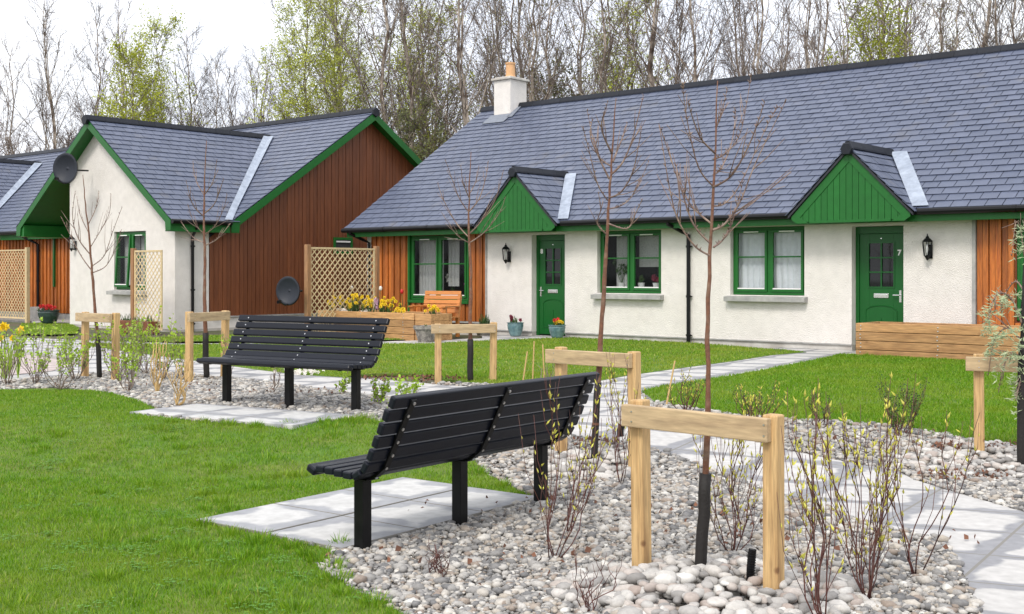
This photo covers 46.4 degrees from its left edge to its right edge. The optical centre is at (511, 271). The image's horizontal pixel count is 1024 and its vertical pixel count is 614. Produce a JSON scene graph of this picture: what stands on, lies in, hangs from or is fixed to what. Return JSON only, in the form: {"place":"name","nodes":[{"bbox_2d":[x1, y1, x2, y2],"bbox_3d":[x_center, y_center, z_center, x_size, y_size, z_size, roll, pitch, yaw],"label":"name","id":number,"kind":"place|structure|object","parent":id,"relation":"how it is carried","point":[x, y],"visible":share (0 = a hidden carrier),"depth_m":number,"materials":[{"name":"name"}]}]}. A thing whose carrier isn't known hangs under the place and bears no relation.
{"place":"outdoors","nodes":[
{"label":"outdoors","id":0,"kind":"place"},
{"bbox_2d":[0,322,855,383],"bbox_3d":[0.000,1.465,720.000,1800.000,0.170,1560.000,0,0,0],"label":"ground","id":1,"kind":"structure","parent":0,"point":[14,325],"depth_m":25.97,"materials":[{"name":"green plant"}]},
{"bbox_2d":[0,247,29,322],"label":"trellis","id":2,"kind":"object","parent":1,"relation":"on","point":[26,283],"visible":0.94,"depth_m":32.46,"materials":[{"name":"brown wood"}]},
{"bbox_2d":[0,29,58,155],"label":"birch tree","id":3,"kind":"object","parent":1,"relation":"on","point":[11,121],"visible":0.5,"depth_m":55.93,"materials":[{"name":"brown plant"}]},
{"bbox_2d":[0,0,105,154],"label":"birch tree","id":4,"kind":"object","parent":1,"relation":"on","point":[47,76],"visible":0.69,"depth_m":50.00,"materials":[{"name":"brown plant"}]},
{"bbox_2d":[31,0,125,148],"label":"birch tree","id":5,"kind":"object","parent":1,"relation":"on","point":[99,91],"visible":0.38,"depth_m":57.92,"materials":[{"name":"brown plant"}]},
{"bbox_2d":[65,0,178,128],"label":"birch tree","id":6,"kind":"object","parent":1,"relation":"on","point":[118,24],"visible":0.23,"depth_m":56.08,"materials":[{"name":"brown plant"}]},
{"bbox_2d":[91,31,172,122],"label":"birch tree","id":7,"kind":"object","parent":1,"relation":"on","point":[122,57],"visible":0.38,"depth_m":49.14,"materials":[{"name":"green plant"}]},
{"bbox_2d":[130,248,162,330],"bbox_3d":[-8.041,0.460,26.319,1.164,1.980,0.100,0,0,40],"label":"trellis","id":8,"kind":"object","parent":1,"relation":"on","point":[133,280],"visible":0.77,"depth_m":26.36,"materials":[{"name":"brown wood"}]},
{"bbox_2d":[102,3,212,125],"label":"birch tree","id":9,"kind":"object","parent":1,"relation":"on","point":[158,28],"visible":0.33,"depth_m":51.87,"materials":[{"name":"green plant"}]},
{"bbox_2d":[154,18,239,127],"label":"birch tree","id":10,"kind":"object","parent":1,"relation":"on","point":[188,66],"visible":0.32,"depth_m":54.17,"materials":[{"name":"brown plant"}]},
{"bbox_2d":[178,44,242,127],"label":"birch tree","id":11,"kind":"object","parent":1,"relation":"on","point":[214,93],"visible":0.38,"depth_m":51.94,"materials":[{"name":"brown plant"}]},
{"bbox_2d":[0,107,422,331],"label":"bungalow","id":12,"kind":"object","parent":1,"relation":"on","point":[291,187],"visible":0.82,"depth_m":29.87,"materials":[{"name":"concrete"}]},
{"bbox_2d":[53,153,88,183],"bbox_3d":[-10.638,-2.495,28.905,1.017,0.759,0.586,0,0,-42],"label":"satellite dish","id":13,"kind":"object","parent":12,"relation":"attached to","point":[65,169],"visible":1,"depth_m":28.84,"materials":[{"name":"black plastic"}]},
{"bbox_2d":[106,231,145,294],"bbox_3d":[-9.132,-0.205,28.469,1.480,1.510,0.310,0,0,40],"label":"window","id":14,"kind":"structure","parent":12,"relation":"in","point":[131,235],"depth_m":28.55,"materials":[{"name":"green paint"}]},
{"bbox_2d":[276,276,302,305],"bbox_3d":[-4.471,0.383,24.040,0.538,0.599,0.567,0,0,-13],"label":"satellite dish","id":15,"kind":"object","parent":12,"relation":"attached to","point":[287,290],"visible":1,"depth_m":24.14,"materials":[{"name":"black plastic"}]},
{"bbox_2d":[130,403,353,428],"bbox_3d":[-2.538,1.358,11.202,1.974,0.072,0.894,0,0,29],"label":"paving pad","id":16,"kind":"object","parent":1,"relation":"on","point":[271,417],"visible":0.72,"depth_m":11.12,"materials":[{"name":"grey concrete"}]},
{"bbox_2d":[196,315,389,409],"bbox_3d":[-2.189,0.966,11.889,1.920,1.028,0.688,0,0,29],"label":"park bench","id":17,"kind":"object","parent":16,"relation":"on","point":[288,357],"visible":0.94,"depth_m":11.91,"materials":[{"name":"wood"}]},
{"bbox_2d":[243,0,381,123],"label":"birch tree","id":18,"kind":"object","parent":1,"relation":"on","point":[309,110],"visible":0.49,"depth_m":45.79,"materials":[{"name":"green plant"}]},
{"bbox_2d":[262,0,409,130],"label":"birch tree","id":19,"kind":"object","parent":1,"relation":"on","point":[324,44],"visible":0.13,"depth_m":57.38,"materials":[{"name":"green plant"}]},
{"bbox_2d":[255,0,422,156],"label":"birch tree","id":20,"kind":"object","parent":1,"relation":"on","point":[370,79],"visible":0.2,"depth_m":50.98,"materials":[{"name":"green plant"}]},
{"bbox_2d":[304,244,379,331],"bbox_3d":[-3.555,0.445,25.144,0.100,2.010,2.091,0,0,38],"label":"trellis","id":21,"kind":"object","parent":1,"relation":"on","point":[375,269],"visible":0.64,"depth_m":24.97,"materials":[{"name":"brown wood"}]},
{"bbox_2d":[196,477,533,548],"bbox_3d":[-0.858,1.528,7.586,1.234,0.072,1.854,0,0,37],"label":"paving pad","id":22,"kind":"object","parent":1,"relation":"on","point":[397,504],"visible":0.79,"depth_m":7.44,"materials":[{"name":"grey concrete"}]},
{"bbox_2d":[295,0,452,147],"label":"birch tree","id":23,"kind":"object","parent":1,"relation":"on","point":[388,34],"visible":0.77,"depth_m":45.21,"materials":[{"name":"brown plant"}]},
{"bbox_2d":[351,0,485,157],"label":"birch tree","id":24,"kind":"object","parent":1,"relation":"on","point":[402,29],"visible":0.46,"depth_m":47.24,"materials":[{"name":"brown plant"}]},
{"bbox_2d":[367,0,478,159],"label":"birch tree","id":25,"kind":"object","parent":1,"relation":"on","point":[407,93],"visible":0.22,"depth_m":51.65,"materials":[{"name":"brown plant"}]},
{"bbox_2d":[362,0,483,148],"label":"birch tree","id":26,"kind":"object","parent":1,"relation":"on","point":[416,8],"visible":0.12,"depth_m":60.05,"materials":[{"name":"brown plant"}]},
{"bbox_2d":[394,88,454,160],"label":"birch tree","id":27,"kind":"object","parent":1,"relation":"on","point":[403,114],"visible":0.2,"depth_m":43.84,"materials":[{"name":"plant"}]},
{"bbox_2d":[389,0,479,160],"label":"birch tree","id":28,"kind":"object","parent":1,"relation":"on","point":[447,94],"visible":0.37,"depth_m":50.49,"materials":[{"name":"brown plant"}]},
{"bbox_2d":[408,291,461,336],"bbox_3d":[-1.586,0.873,24.797,0.900,0.954,0.709,0,0,28],"label":"garden bench","id":29,"kind":"object","parent":1,"relation":"on","point":[446,304],"visible":0.57,"depth_m":24.94,"materials":[{"name":"brown wood"}]},
{"bbox_2d":[390,0,528,146],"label":"birch tree","id":30,"kind":"object","parent":1,"relation":"on","point":[462,88],"visible":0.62,"depth_m":43.03,"materials":[{"name":"brown plant"}]},
{"bbox_2d":[431,322,496,383],"bbox_3d":[-0.585,1.110,14.624,0.842,0.981,0.135,0,0,-17],"label":"stake frame","id":31,"kind":"object","parent":1,"relation":"on","point":[437,330],"visible":0.75,"depth_m":14.55,"materials":[{"name":"brown wood"}]},
{"bbox_2d":[437,157,505,380],"bbox_3d":[-0.500,-0.047,14.644,0.854,2.858,0.592,0,0,0],"label":"young tree","id":32,"kind":"object","parent":1,"relation":"on","point":[469,358],"visible":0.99,"depth_m":14.63,"materials":[{"name":"brown plant"}]},
{"bbox_2d":[431,0,542,135],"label":"birch tree","id":33,"kind":"object","parent":1,"relation":"on","point":[479,70],"visible":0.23,"depth_m":55.36,"materials":[{"name":"brown plant"}]},
{"bbox_2d":[445,0,549,127],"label":"birch tree","id":34,"kind":"object","parent":1,"relation":"on","point":[500,33],"visible":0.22,"depth_m":53.16,"materials":[{"name":"brown plant"}]},
{"bbox_2d":[0,2,999,155],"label":"woodland","id":35,"kind":"object","parent":1,"relation":"on","point":[28,144],"visible":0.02,"depth_m":75.53,"materials":[{"name":"plant"}]},
{"bbox_2d":[454,0,599,131],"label":"birch tree","id":36,"kind":"object","parent":1,"relation":"on","point":[532,85],"visible":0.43,"depth_m":47.90,"materials":[{"name":"brown plant"}]},
{"bbox_2d":[441,0,620,120],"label":"birch tree","id":37,"kind":"object","parent":1,"relation":"on","point":[525,28],"visible":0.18,"depth_m":56.77,"materials":[{"name":"brown plant"}]},
{"bbox_2d":[477,0,596,113],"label":"birch tree","id":38,"kind":"object","parent":1,"relation":"on","point":[553,41],"visible":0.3,"depth_m":51.91,"materials":[{"name":"brown plant"}]},
{"bbox_2d":[520,0,636,98],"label":"birch tree","id":39,"kind":"object","parent":1,"relation":"on","point":[579,62],"visible":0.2,"depth_m":55.76,"materials":[{"name":"brown plant"}]},
{"bbox_2d":[533,0,668,99],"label":"birch tree","id":40,"kind":"object","parent":1,"relation":"on","point":[600,82],"visible":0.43,"depth_m":51.96,"materials":[{"name":"brown plant"}]},
{"bbox_2d":[563,0,672,93],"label":"birch tree","id":41,"kind":"object","parent":1,"relation":"on","point":[610,83],"visible":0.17,"depth_m":57.82,"materials":[{"name":"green plant"}]},
{"bbox_2d":[560,0,754,94],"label":"birch tree","id":42,"kind":"object","parent":1,"relation":"on","point":[651,50],"visible":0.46,"depth_m":45.59,"materials":[{"name":"brown plant"}]},
{"bbox_2d":[618,0,721,87],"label":"birch tree","id":43,"kind":"object","parent":1,"relation":"on","point":[680,43],"visible":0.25,"depth_m":46.99,"materials":[{"name":"brown plant"}]},
{"bbox_2d":[341,42,1023,350],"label":"bungalow","id":44,"kind":"object","parent":1,"relation":"on","point":[890,163],"visible":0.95,"depth_m":23.05,"materials":[{"name":"concrete"}]},
{"bbox_2d":[411,235,468,300],"bbox_3d":[-1.622,-0.095,26.829,1.780,1.450,0.102,0,0,40],"label":"window","id":45,"kind":"structure","parent":44,"relation":"in","point":[439,239],"depth_m":26.80,"materials":[{"name":"green paint"}]},
{"bbox_2d":[539,240,564,335],"bbox_3d":[0.861,0.277,24.898,0.850,2.085,0.140,0,0,40],"label":"door","id":46,"kind":"structure","parent":44,"relation":"in","point":[551,253],"depth_m":24.94,"materials":[{"name":"green paint"}]},
{"bbox_2d":[591,230,663,299],"bbox_3d":[2.297,-0.135,23.473,1.650,1.360,0.310,0,0,40],"label":"window","id":47,"kind":"structure","parent":44,"relation":"in","point":[631,257],"depth_m":23.50,"materials":[{"name":"green paint"}]},
{"bbox_2d":[723,226,807,302],"bbox_3d":[4.594,-0.135,21.524,1.610,1.360,0.310,0,0,40],"label":"window","id":48,"kind":"structure","parent":44,"relation":"in","point":[769,289],"depth_m":21.58,"materials":[{"name":"green paint"}]},
{"bbox_2d":[860,233,902,322],"bbox_3d":[6.279,0.288,20.306,0.880,2.105,0.140,0,0,40],"label":"door","id":49,"kind":"structure","parent":44,"relation":"in","point":[881,255],"depth_m":20.30,"materials":[{"name":"green paint"}]},
{"bbox_2d":[589,0,798,93],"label":"birch tree","id":50,"kind":"object","parent":1,"relation":"on","point":[695,76],"visible":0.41,"depth_m":43.27,"materials":[{"name":"brown plant"}]},
{"bbox_2d":[675,0,804,80],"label":"birch tree","id":51,"kind":"object","parent":1,"relation":"on","point":[744,16],"visible":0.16,"depth_m":47.82,"materials":[{"name":"brown plant"}]},
{"bbox_2d":[689,0,804,80],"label":"birch tree","id":52,"kind":"object","parent":1,"relation":"on","point":[739,9],"visible":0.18,"depth_m":45.33,"materials":[{"name":"brown plant"}]},
{"bbox_2d":[682,0,815,81],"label":"birch tree","id":53,"kind":"object","parent":1,"relation":"on","point":[756,33],"visible":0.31,"depth_m":42.15,"materials":[{"name":"brown plant"}]},
{"bbox_2d":[741,0,856,74],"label":"birch tree","id":54,"kind":"object","parent":1,"relation":"on","point":[806,49],"visible":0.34,"depth_m":41.69,"materials":[{"name":"brown plant"}]},
{"bbox_2d":[748,0,885,71],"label":"birch tree","id":55,"kind":"object","parent":1,"relation":"on","point":[823,45],"visible":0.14,"depth_m":55.22,"materials":[{"name":"brown plant"}]},
{"bbox_2d":[802,0,893,67],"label":"birch tree","id":56,"kind":"object","parent":1,"relation":"on","point":[846,21],"visible":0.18,"depth_m":51.66,"materials":[{"name":"brown plant"}]},
{"bbox_2d":[822,0,920,65],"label":"birch tree","id":57,"kind":"object","parent":1,"relation":"on","point":[896,41],"visible":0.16,"depth_m":51.35,"materials":[{"name":"green plant"}]},
{"bbox_2d":[812,0,953,66],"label":"birch tree","id":58,"kind":"object","parent":1,"relation":"on","point":[877,35],"visible":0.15,"depth_m":56.81,"materials":[{"name":"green plant"}]},
{"bbox_2d":[841,0,971,60],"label":"birch tree","id":59,"kind":"object","parent":1,"relation":"on","point":[914,22],"visible":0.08,"depth_m":59.67,"materials":[{"name":"brown plant"}]},
{"bbox_2d":[856,321,1020,359],"bbox_3d":[7.734,1.107,17.991,5.020,0.566,0.856,0,0,40],"label":"raised bed","id":60,"kind":"object","parent":1,"relation":"on","point":[941,340],"visible":0.72,"depth_m":18.56,"materials":[{"name":"brown wood"}]},
{"bbox_2d":[875,0,1004,58],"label":"birch tree","id":61,"kind":"object","parent":1,"relation":"on","point":[941,31],"visible":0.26,"depth_m":49.83,"materials":[{"name":"brown plant"}]},
{"bbox_2d":[926,0,1023,51],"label":"birch tree","id":62,"kind":"object","parent":1,"relation":"on","point":[986,21],"visible":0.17,"depth_m":58.59,"materials":[{"name":"brown plant"}]},
{"bbox_2d":[930,0,1023,49],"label":"birch tree","id":63,"kind":"object","parent":1,"relation":"on","point":[994,6],"visible":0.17,"depth_m":49.81,"materials":[{"name":"brown plant"}]},
{"bbox_2d":[974,0,1023,45],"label":"birch tree","id":64,"kind":"object","parent":1,"relation":"on","point":[1012,18],"visible":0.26,"depth_m":44.06,"materials":[{"name":"brown plant"}]},
{"bbox_2d":[0,352,993,613],"bbox_3d":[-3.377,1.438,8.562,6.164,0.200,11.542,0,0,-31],"label":"lawn","id":65,"kind":"structure","parent":0,"point":[258,470],"depth_m":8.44,"materials":[{"name":"plant"}]},
{"bbox_2d":[1,415,386,613],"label":"clover","id":66,"kind":"object","parent":65,"relation":"on","point":[227,541],"visible":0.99,"depth_m":6.35,"materials":[{"name":"green plant"}]},
{"bbox_2d":[0,335,1023,613],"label":"path","id":67,"kind":"structure","parent":0,"point":[992,567],"depth_m":8.68,"materials":[{"name":"grey concrete"}]},
{"bbox_2d":[415,313,451,340],"bbox_3d":[-1.546,1.096,23.591,0.440,0.548,0.600,0,0,40],"label":"sleeper planter","id":68,"kind":"object","parent":67,"relation":"on","point":[431,318],"visible":0.48,"depth_m":23.44,"materials":[{"name":"brown wood"}]},
{"bbox_2d":[0,0,1023,155],"label":"sky","id":69,"kind":"structure","parent":0,"point":[233,24],"materials":[{"name":"white"}]},
{"bbox_2d":[209,401,1023,613],"bbox_3d":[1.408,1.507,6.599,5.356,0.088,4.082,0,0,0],"label":"gravel","id":70,"kind":"structure","parent":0,"point":[931,587],"depth_m":6.42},
{"bbox_2d":[75,312,119,379],"bbox_3d":[-5.217,1.052,15.030,0.936,1.097,0.136,0,0,44],"label":"stake frame","id":71,"kind":"object","parent":70,"relation":"on","point":[85,318],"visible":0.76,"depth_m":14.84,"materials":[{"name":"brown wood"}]},
{"bbox_2d":[92,317,143,379],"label":"leafy shrub","id":72,"kind":"object","parent":70,"relation":"on","point":[120,332],"visible":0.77,"depth_m":14.71,"materials":[{"name":"green plant"}]},
{"bbox_2d":[181,141,230,377],"bbox_3d":[-3.886,-0.135,14.989,0.794,3.031,0.529,0,0,9],"label":"young tree","id":73,"kind":"object","parent":70,"relation":"on","point":[206,370],"visible":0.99,"depth_m":14.98,"materials":[{"name":"brown plant"}]},
{"bbox_2d":[185,310,229,381],"bbox_3d":[-3.785,1.041,14.842,0.131,1.119,0.847,0,0,23],"label":"stake frame","id":74,"kind":"object","parent":70,"relation":"on","point":[223,316],"visible":0.74,"depth_m":14.55,"materials":[{"name":"brown wood"}]},
{"bbox_2d":[307,371,599,551],"bbox_3d":[-0.279,1.156,7.140,0.688,1.028,1.920,0,0,38],"label":"park bench","id":75,"kind":"object","parent":70,"relation":"on","point":[459,428],"visible":0.92,"depth_m":6.83,"materials":[{"name":"wood"}]},
{"bbox_2d":[0,368,1023,481],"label":"gravel","id":76,"kind":"structure","parent":70,"relation":"on","point":[314,399],"depth_m":10.69,"materials":[{"name":"grey gravel"}]},
{"bbox_2d":[0,327,28,383],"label":"leafy shrub","id":77,"kind":"object","parent":76,"relation":"on","point":[4,365],"visible":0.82,"depth_m":14.20,"materials":[{"name":"green plant"}]},
{"bbox_2d":[13,316,63,382],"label":"leafy shrub","id":78,"kind":"object","parent":76,"relation":"on","point":[17,347],"visible":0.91,"depth_m":14.15,"materials":[{"name":"green plant"}]},
{"bbox_2d":[27,332,88,389],"bbox_3d":[-5.097,1.011,13.555,0.546,0.666,0.553,0,0,33],"label":"leafy shrub","id":79,"kind":"object","parent":76,"relation":"on","point":[72,355],"visible":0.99,"depth_m":13.55,"materials":[{"name":"green plant"}]},
{"bbox_2d":[61,178,122,377],"bbox_3d":[-5.297,0.075,15.130,0.780,2.611,0.306,0,0,6],"label":"young tree","id":80,"kind":"object","parent":76,"relation":"on","point":[98,361],"visible":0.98,"depth_m":15.09,"materials":[{"name":"brown plant"}]},
{"bbox_2d":[102,332,140,390],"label":"leafy shrub","id":81,"kind":"object","parent":76,"relation":"on","point":[132,364],"visible":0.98,"depth_m":13.37,"materials":[{"name":"green plant"}]},
{"bbox_2d":[125,300,162,373],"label":"leafy shrub","id":82,"kind":"object","parent":76,"relation":"on","point":[141,334],"visible":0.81,"depth_m":15.69,"materials":[{"name":"green plant"}]},
{"bbox_2d":[143,313,182,378],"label":"leafy shrub","id":83,"kind":"object","parent":76,"relation":"on","point":[174,341],"visible":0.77,"depth_m":14.86,"materials":[{"name":"green plant"}]},
{"bbox_2d":[528,448,655,478],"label":"cobbles","id":84,"kind":"object","parent":76,"relation":"on","point":[605,468],"visible":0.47,"depth_m":9.06,"materials":[{"name":"grey stone"}]},
{"bbox_2d":[733,380,785,416],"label":"twiggy shrub","id":85,"kind":"object","parent":76,"relation":"on","point":[751,409],"visible":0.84,"depth_m":10.36,"materials":[{"name":"green plant"}]},
{"bbox_2d":[875,374,928,435],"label":"twiggy shrub","id":86,"kind":"object","parent":76,"relation":"on","point":[915,409],"visible":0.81,"depth_m":10.04,"materials":[{"name":"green plant"}]},
{"bbox_2d":[518,368,613,557],"bbox_3d":[0.290,1.008,6.368,0.516,1.008,0.450,0,0,0],"label":"twiggy shrub","id":87,"kind":"object","parent":70,"relation":"on","point":[548,521],"visible":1,"depth_m":6.37,"materials":[{"name":"brown plant"}]},
{"bbox_2d":[560,408,597,530],"bbox_3d":[0.383,1.142,6.889,0.219,0.738,0.329,0,0,0],"label":"twiggy shrub","id":88,"kind":"object","parent":70,"relation":"on","point":[569,478],"visible":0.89,"depth_m":6.86,"materials":[{"name":"brown plant"}]},
{"bbox_2d":[545,346,640,466],"bbox_3d":[0.620,1.159,9.230,0.130,1.130,0.904,0,0,-44],"label":"stake frame","id":89,"kind":"object","parent":70,"relation":"on","point":[561,357],"visible":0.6,"depth_m":9.09,"materials":[{"name":"brown wood"}]},
{"bbox_2d":[579,94,652,458],"bbox_3d":[0.786,0.080,9.179,0.553,2.855,0.738,0,0,0],"label":"young tree","id":90,"kind":"object","parent":70,"relation":"on","point":[600,338],"visible":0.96,"depth_m":9.18,"materials":[{"name":"brown plant"}]},
{"bbox_2d":[603,347,645,482],"bbox_3d":[0.766,1.025,8.515,0.222,0.972,0.455,0,0,-19],"label":"twiggy shrub","id":91,"kind":"object","parent":70,"relation":"on","point":[616,439],"visible":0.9,"depth_m":8.50,"materials":[{"name":"brown plant"}]},
{"bbox_2d":[621,399,784,589],"bbox_3d":[0.906,1.208,5.758,0.874,1.126,0.131,0,0,44],"label":"stake frame","id":92,"kind":"object","parent":70,"relation":"on","point":[640,418],"visible":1,"depth_m":5.64,"materials":[{"name":"brown wood"}]},
{"bbox_2d":[549,555,884,613],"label":"cobbles","id":93,"kind":"object","parent":70,"relation":"on","point":[717,587],"visible":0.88,"depth_m":5.46,"materials":[{"name":"white stone"}]},
{"bbox_2d":[572,543,622,611],"bbox_3d":[0.367,1.362,5.279,0.182,0.300,0.201,0,0,-30],"label":"twiggy shrub","id":94,"kind":"object","parent":93,"relation":"on","point":[587,605],"visible":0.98,"depth_m":5.30,"materials":[{"name":"brown plant"}]},
{"bbox_2d":[657,74,791,564],"bbox_3d":[1.046,0.274,5.888,0.687,2.557,0.661,0,0,0],"label":"young tree","id":95,"kind":"object","parent":70,"relation":"on","point":[703,521],"visible":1,"depth_m":5.89,"materials":[{"name":"brown plant"}]},
{"bbox_2d":[692,398,762,550],"bbox_3d":[1.179,1.089,6.472,0.476,0.846,0.346,0,0,0],"label":"twiggy shrub","id":96,"kind":"object","parent":70,"relation":"on","point":[731,489],"visible":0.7,"depth_m":6.47,"materials":[{"name":"brown plant"}]},
{"bbox_2d":[777,378,851,613],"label":"twiggy shrub","id":97,"kind":"object","parent":70,"relation":"on","point":[813,489],"visible":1,"depth_m":5.16,"materials":[{"name":"brown plant"}]},
{"bbox_2d":[818,371,920,598],"bbox_3d":[1.645,0.986,5.588,0.480,1.053,0.512,0,0,0],"label":"twiggy shrub","id":98,"kind":"object","parent":70,"relation":"on","point":[873,519],"visible":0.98,"depth_m":5.59,"materials":[{"name":"brown plant"}]},
{"bbox_2d":[878,408,979,574],"bbox_3d":[2.056,1.079,5.896,0.466,0.866,0.314,0,0,23],"label":"twiggy shrub","id":99,"kind":"object","parent":70,"relation":"on","point":[903,533],"visible":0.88,"depth_m":5.90,"materials":[{"name":"brown plant"}]},
{"bbox_2d":[892,437,1023,483],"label":"cobbles","id":100,"kind":"object","parent":70,"relation":"on","point":[1009,462],"visible":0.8,"depth_m":9.16,"materials":[{"name":"grey stone"}]},
{"bbox_2d":[966,354,1017,456],"bbox_3d":[4.080,1.185,9.184,1.103,1.083,0.139,0,0,23],"label":"stake frame","id":101,"kind":"object","parent":70,"relation":"on","point":[977,365],"visible":0.74,"depth_m":9.34,"materials":[{"name":"brown wood"}]},
{"bbox_2d":[978,213,1023,463],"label":"young tree","id":102,"kind":"object","parent":70,"relation":"on","point":[1019,383],"visible":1,"depth_m":8.98,"materials":[{"name":"green plant"}]},
{"bbox_2d":[642,353,1017,444],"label":"lawn","id":103,"kind":"structure","parent":0,"point":[866,402],"depth_m":12.84,"materials":[{"name":"plant"}]},
{"label":"lawn","id":104,"kind":"structure","parent":0,"visible":0},
{"bbox_2d":[318,310,441,340],"bbox_3d":[-2.774,1.097,24.732,2.885,0.566,0.806,0,0,40],"label":"raised bed","id":105,"kind":"object","parent":104,"relation":"on","point":[400,325],"visible":0.34,"depth_m":23.89,"materials":[{"name":"brown wood"}]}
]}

